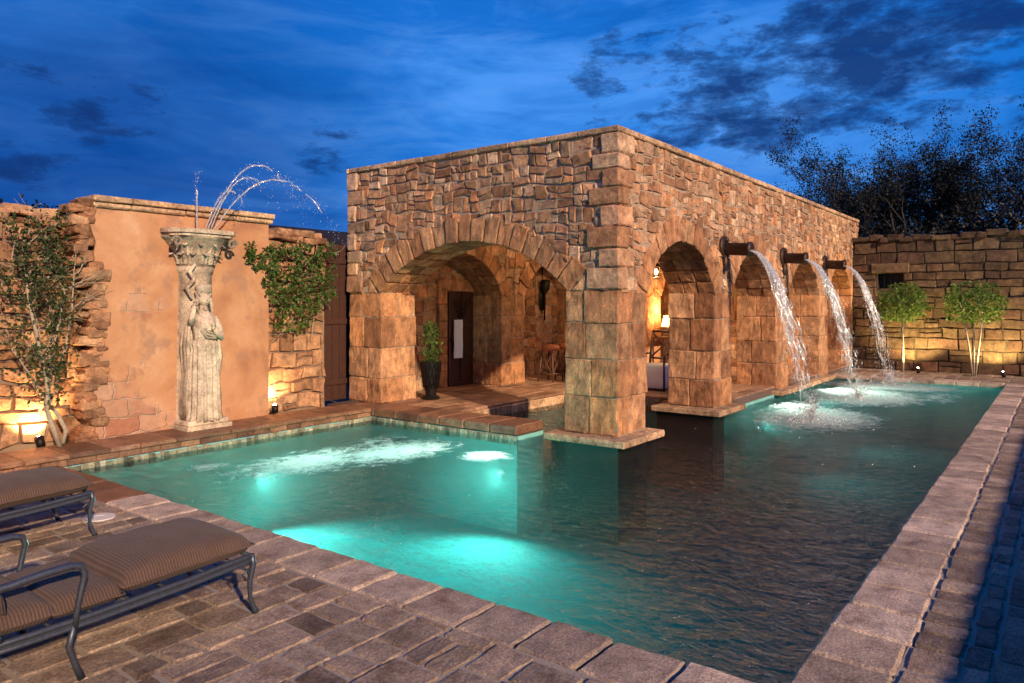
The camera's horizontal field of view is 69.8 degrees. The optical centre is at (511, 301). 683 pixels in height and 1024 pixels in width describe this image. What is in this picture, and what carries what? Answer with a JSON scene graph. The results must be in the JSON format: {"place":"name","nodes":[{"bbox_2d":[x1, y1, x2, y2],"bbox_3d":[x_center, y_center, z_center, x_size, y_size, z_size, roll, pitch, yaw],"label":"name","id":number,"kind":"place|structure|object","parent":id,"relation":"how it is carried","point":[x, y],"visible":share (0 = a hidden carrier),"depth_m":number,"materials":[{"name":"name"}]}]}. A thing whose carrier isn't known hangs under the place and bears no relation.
{"place":"outdoors","nodes":[
{"label":"outdoors","id":0,"kind":"place"},
{"bbox_2d":[0,473,601,682],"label":"pool deck pavers","id":1,"kind":"object","parent":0,"point":[499,662],"visible":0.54,"depth_m":4.15,"materials":[{"name":"brown stone"}]},
{"bbox_2d":[0,467,97,535],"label":"chaise longue","id":2,"kind":"object","parent":1,"relation":"on","point":[20,487],"visible":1,"depth_m":5.76,"materials":[{"name":"fabric"}]},
{"bbox_2d":[82,513,115,522],"bbox_3d":[-3.639,1.910,6.467,0.260,0.040,0.260,0,0,37],"label":"skimmer lid","id":3,"kind":"object","parent":1,"relation":"on","point":[97,517],"visible":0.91,"depth_m":6.45,"materials":[{"name":"plastic"}]},
{"bbox_2d":[0,518,258,680],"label":"chaise longue","id":4,"kind":"object","parent":1,"relation":"on","point":[87,577],"visible":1,"depth_m":4.00,"materials":[{"name":"fabric"}]},
{"bbox_2d":[0,368,1023,682],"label":"joint sand","id":5,"kind":"structure","parent":0,"point":[588,678],"depth_m":4.24,"materials":[{"name":"grey sand"}]},
{"bbox_2d":[0,405,371,472],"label":"pool ledge","id":6,"kind":"object","parent":5,"relation":"on","point":[71,454],"visible":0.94,"depth_m":9.73,"materials":[{"name":"stone"}]},
{"bbox_2d":[34,435,45,447],"bbox_3d":[-5.832,1.732,9.069,0.150,0.168,0.110,0,0,37],"label":"uplight","id":7,"kind":"object","parent":6,"relation":"on","point":[39,440],"visible":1,"depth_m":9.04,"materials":[{"name":"black metal"}]},
{"bbox_2d":[0,198,113,446],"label":"espalier tree","id":8,"kind":"object","parent":6,"relation":"on","point":[39,347],"visible":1,"depth_m":8.96,"materials":[{"name":"green plant"}]},
{"bbox_2d":[59,194,274,442],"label":"fountain wall","id":9,"kind":"structure","parent":6,"relation":"on","point":[124,383],"depth_m":10.09,"materials":[{"name":"paint"}]},
{"bbox_2d":[160,227,237,431],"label":"caryatid column","id":10,"kind":"structure","parent":6,"relation":"on","point":[195,253],"depth_m":10.39,"materials":[{"name":"stone"}]},
{"bbox_2d":[193,171,201,227],"bbox_3d":[-4.514,-1.451,10.531,0.124,0.865,0.125,0,0,37],"label":"fountain jet","id":11,"kind":"object","parent":10,"relation":"on","point":[196,193],"visible":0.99,"depth_m":10.53,"materials":[{"name":"liquid"}]},
{"bbox_2d":[205,190,254,230],"bbox_3d":[-4.033,-1.338,10.580,0.750,0.643,0.263,0,0,-17],"label":"fountain jet","id":12,"kind":"object","parent":10,"relation":"on","point":[219,201],"visible":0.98,"depth_m":10.56,"materials":[{"name":"liquid"}]},
{"bbox_2d":[211,174,275,226],"bbox_3d":[-3.836,-1.448,10.708,1.074,0.863,0.290,0,0,-17],"label":"fountain jet","id":13,"kind":"object","parent":10,"relation":"on","point":[228,193],"visible":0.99,"depth_m":10.65,"materials":[{"name":"liquid"}]},
{"bbox_2d":[207,163,309,228],"bbox_3d":[-3.705,-1.544,10.845,1.493,1.057,0.312,0,0,-28],"label":"fountain jet","id":14,"kind":"object","parent":10,"relation":"on","point":[236,183],"visible":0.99,"depth_m":10.72,"materials":[{"name":"liquid"}]},
{"bbox_2d":[214,177,348,254],"bbox_3d":[-3.384,-1.291,10.957,1.995,1.240,0.345,0,0,-25],"label":"fountain jet","id":15,"kind":"object","parent":10,"relation":"on","point":[254,185],"visible":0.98,"depth_m":10.84,"materials":[{"name":"liquid"}]},
{"bbox_2d":[271,404,277,413],"bbox_3d":[-3.828,1.729,11.864,0.130,0.171,0.115,0,0,37],"label":"uplight","id":16,"kind":"object","parent":6,"relation":"on","point":[274,408],"visible":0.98,"depth_m":11.82,"materials":[{"name":"black metal"}]},
{"bbox_2d":[0,0,1023,533],"label":"sky","id":17,"kind":"structure","parent":0,"point":[133,99],"materials":[{"name":"blue"}]},
{"bbox_2d":[78,379,998,682],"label":"pool water","id":18,"kind":"structure","parent":0,"point":[366,455],"depth_m":8.00,"materials":[{"name":"teal liquid"}]},
{"bbox_2d":[726,250,880,433],"bbox_3d":[5.124,0.542,12.281,2.461,2.935,2.465,0,0,37],"label":"water fall","id":19,"kind":"object","parent":18,"relation":"on","point":[770,270],"visible":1,"depth_m":12.50,"materials":[{"name":"white liquid"}]},
{"bbox_2d":[804,259,909,407],"bbox_3d":[7.072,0.543,15.239,2.486,2.930,2.147,0,0,37],"label":"water fall","id":20,"kind":"object","parent":18,"relation":"on","point":[826,282],"visible":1,"depth_m":15.24,"materials":[{"name":"white liquid"}]},
{"bbox_2d":[845,266,936,390],"bbox_3d":[9.144,0.542,17.784,2.053,2.928,2.492,0,0,37],"label":"water fall","id":21,"kind":"object","parent":18,"relation":"on","point":[866,293],"visible":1,"depth_m":18.00,"materials":[{"name":"white liquid"}]},
{"bbox_2d":[64,383,1015,646],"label":"ground","id":22,"kind":"structure","parent":0,"point":[326,403],"depth_m":14.42,"materials":[{"name":"brown stone"}]},
{"bbox_2d":[0,194,58,207],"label":"desert shrub","id":23,"kind":"object","parent":22,"relation":"on","point":[32,205],"depth_m":11.60,"materials":[{"name":"green plant"}]},
{"bbox_2d":[0,202,80,453],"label":"garden wall","id":24,"kind":"structure","parent":22,"relation":"on","point":[23,425],"depth_m":9.19,"materials":[{"name":"stone"}]},
{"bbox_2d":[269,227,328,414],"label":"garden wall","id":25,"kind":"structure","parent":22,"relation":"on","point":[297,374],"depth_m":12.40,"materials":[{"name":"stone"}]},
{"bbox_2d":[243,231,344,351],"bbox_3d":[-3.518,-0.202,12.167,0.406,2.034,2.237,0,0,37],"label":"wall vine","id":26,"kind":"object","parent":25,"relation":"attached to","point":[294,286],"depth_m":12.09,"materials":[{"name":"green plant"}]},
{"bbox_2d":[324,244,346,400],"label":"gate","id":27,"kind":"structure","parent":25,"relation":"attached to","point":[335,323],"depth_m":13.37,"materials":[{"name":"brown wood"}]},
{"bbox_2d":[269,225,349,382],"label":"dark house","id":28,"kind":"structure","parent":22,"relation":"on","point":[336,237],"depth_m":17.33,"materials":[{"name":"paint"}]},
{"bbox_2d":[344,402,542,435],"bbox_3d":[-1.248,1.861,11.992,3.802,0.150,0.711,0,0,37],"label":"pavilion coping","id":29,"kind":"object","parent":22,"relation":"on","point":[507,425],"visible":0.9,"depth_m":11.51,"materials":[{"name":"stone"}]},
{"bbox_2d":[68,378,1003,682],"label":"pool basin","id":30,"kind":"object","parent":22,"relation":"in","point":[624,614],"visible":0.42,"depth_m":10.71,"materials":[{"name":"liquid"}]},
{"bbox_2d":[253,469,263,480],"bbox_3d":[-3.672,2.518,10.664,0.135,0.174,0.173,0,0,37],"label":"pool light","id":31,"kind":"object","parent":30,"relation":"attached to","point":[257,478],"visible":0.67,"depth_m":10.63,"materials":[{"name":"glass"}]},
{"bbox_2d":[66,416,517,473],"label":"waterline tiles","id":32,"kind":"object","parent":30,"relation":"attached to","point":[151,457],"visible":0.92,"depth_m":10.74,"materials":[{"name":"beige tile"}]},
{"bbox_2d":[52,466,753,682],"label":"coping","id":33,"kind":"object","parent":30,"relation":"on","point":[581,651],"visible":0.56,"depth_m":4.58,"materials":[{"name":"stone"}]},
{"bbox_2d":[496,468,504,477],"bbox_3d":[-0.168,2.499,10.731,0.129,0.136,0.096,0,0,20],"label":"pool light","id":34,"kind":"object","parent":30,"relation":"attached to","point":[500,471],"visible":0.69,"depth_m":10.72,"materials":[{"name":"glass"}]},
{"bbox_2d":[346,125,858,545],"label":"stone pavilion","id":35,"kind":"structure","parent":30,"relation":"on","point":[597,224],"depth_m":12.92,"materials":[{"name":"stone"}]},
{"bbox_2d":[445,292,472,386],"bbox_3d":[-1.107,0.790,15.863,0.150,2.020,0.870,0,0,37],"label":"door","id":36,"kind":"structure","parent":35,"relation":"in","point":[459,304],"depth_m":15.86,"materials":[{"name":"brown wood"}]},
{"bbox_2d":[454,320,462,357],"bbox_3d":[-1.151,0.790,15.715,0.043,0.820,0.260,0,0,37],"label":"door glass pane","id":37,"kind":"object","parent":36,"relation":"in","point":[458,338],"visible":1,"depth_m":15.71,"materials":[{"name":"white glass"}]},
{"bbox_2d":[540,267,549,319],"bbox_3d":[0.827,-0.275,18.294,0.257,1.450,0.257,0,0,37],"label":"wall torch","id":38,"kind":"object","parent":35,"relation":"attached to","point":[544,286],"depth_m":18.27,"materials":[{"name":"black metal"}]},
{"bbox_2d":[652,263,660,276],"bbox_3d":[3.920,-1.140,19.968,0.225,0.920,0.260,0,0,37],"label":"hanging lantern","id":39,"kind":"object","parent":35,"relation":"hanging from","point":[656,271],"visible":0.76,"depth_m":19.91,"materials":[{"name":"white glass"}]},
{"bbox_2d":[789,373,1023,682],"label":"side coping","id":40,"kind":"object","parent":30,"relation":"on","point":[872,629],"visible":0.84,"depth_m":5.16,"materials":[{"name":"stone"}]},
{"bbox_2d":[761,113,1020,237],"bbox_3d":[12.354,-2.203,25.881,9.633,8.407,7.340,0,0,-28],"label":"mesquite tree","id":41,"kind":"object","parent":22,"relation":"on","point":[839,199],"visible":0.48,"depth_m":23.78,"materials":[{"name":"green plant"}]},
{"bbox_2d":[881,222,922,235],"bbox_3d":[12.500,-0.346,23.732,4.675,4.530,4.468,0,0,37],"label":"desert shrub","id":42,"kind":"object","parent":22,"relation":"on","point":[885,232],"depth_m":23.38,"materials":[{"name":"green plant"}]},
{"bbox_2d":[851,228,1023,376],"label":"garden wall","id":43,"kind":"structure","parent":22,"relation":"on","point":[933,266],"depth_m":19.90,"materials":[{"name":"brown stone"}]},
{"bbox_2d":[878,273,902,288],"bbox_3d":[10.778,-0.600,20.838,0.660,0.440,0.250,0,0,37],"label":"dark window","id":44,"kind":"structure","parent":43,"relation":"in","point":[884,279],"depth_m":20.89,"materials":[{"name":"black glass"}]},
{"bbox_2d":[852,99,1023,236],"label":"mesquite tree","id":45,"kind":"object","parent":22,"relation":"on","point":[913,203],"visible":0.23,"depth_m":24.91,"materials":[{"name":"green plant"}]},
{"bbox_2d":[868,96,1023,234],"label":"mesquite tree","id":46,"kind":"object","parent":22,"relation":"on","point":[952,197],"visible":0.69,"depth_m":23.21,"materials":[{"name":"green plant"}]},
{"bbox_2d":[901,198,1023,235],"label":"desert shrub","id":47,"kind":"object","parent":22,"relation":"on","point":[944,230],"visible":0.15,"depth_m":22.20,"materials":[{"name":"green plant"}]},
{"bbox_2d":[959,185,1023,233],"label":"desert shrub","id":48,"kind":"object","parent":22,"relation":"on","point":[1015,219],"visible":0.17,"depth_m":21.27,"materials":[{"name":"green plant"}]},
{"bbox_2d":[328,357,852,451],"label":"pavilion floor","id":49,"kind":"structure","parent":0,"point":[469,397],"depth_m":14.62,"materials":[{"name":"brown stone"}]},
{"bbox_2d":[418,320,443,399],"bbox_3d":[-1.511,1.055,13.652,0.440,1.489,0.491,0,0,37],"label":"potted plant","id":50,"kind":"object","parent":49,"relation":"on","point":[430,367],"visible":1,"depth_m":13.55,"materials":[{"name":"green plant"}]},
{"bbox_2d":[538,344,563,382],"bbox_3d":[0.880,1.384,16.687,0.436,0.837,0.436,0,0,37],"label":"bar stool","id":51,"kind":"object","parent":49,"relation":"on","point":[550,347],"visible":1,"depth_m":16.62,"materials":[{"name":"wood"}]},
{"bbox_2d":[554,343,565,378],"bbox_3d":[1.281,1.384,17.136,0.436,0.837,0.436,0,0,37],"label":"bar stool","id":52,"kind":"object","parent":49,"relation":"on","point":[561,346],"visible":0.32,"depth_m":17.09,"materials":[{"name":"wood"}]},
{"bbox_2d":[472,394,668,416],"bbox_3d":[1.447,1.975,12.693,3.084,0.260,3.662,0,0,37],"label":"pool riser","id":53,"kind":"object","parent":49,"relation":"attached to","point":[554,402],"visible":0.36,"depth_m":13.78,"materials":[{"name":"stone"}]},
{"bbox_2d":[646,330,669,391],"bbox_3d":[3.029,1.198,15.203,0.631,1.206,0.731,0,0,37],"label":"armchair","id":54,"kind":"object","parent":49,"relation":"on","point":[657,375],"visible":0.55,"depth_m":14.89,"materials":[{"name":"white fabric"}]},
{"bbox_2d":[652,335,668,362],"bbox_3d":[4.525,1.399,21.517,0.502,0.801,1.001,0,0,37],"label":"console table","id":55,"kind":"object","parent":49,"relation":"on","point":[666,338],"visible":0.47,"depth_m":21.25,"materials":[{"name":"brown wood"}]},
{"bbox_2d":[661,316,669,335],"bbox_3d":[4.564,0.700,21.486,0.400,0.600,0.400,0,0,37],"label":"table lamp","id":56,"kind":"object","parent":55,"relation":"on","point":[665,322],"visible":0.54,"depth_m":21.37,"materials":[{"name":"white fabric"}]},
{"bbox_2d":[838,368,1023,384],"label":"deck pavers","id":57,"kind":"object","parent":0,"point":[1016,380],"visible":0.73,"depth_m":18.97,"materials":[{"name":"brown stone"}]},
{"bbox_2d":[873,282,934,371],"bbox_3d":[10.603,0.675,19.914,1.486,2.451,1.152,0,0,37],"label":"clipped tree","id":58,"kind":"object","parent":57,"relation":"on","point":[906,310],"visible":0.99,"depth_m":19.79,"materials":[{"name":"green plant"}]},
{"bbox_2d":[941,280,1009,375],"bbox_3d":[11.903,0.672,18.905,1.556,2.462,1.312,0,0,37],"label":"clipped tree","id":59,"kind":"object","parent":57,"relation":"on","point":[965,309],"visible":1,"depth_m":18.78,"materials":[{"name":"green plant"}]},
{"bbox_2d":[897,397,1023,682],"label":"side path pavers","id":60,"kind":"object","parent":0,"point":[939,649],"visible":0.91,"depth_m":4.71,"materials":[{"name":"grey stone"}]}
]}

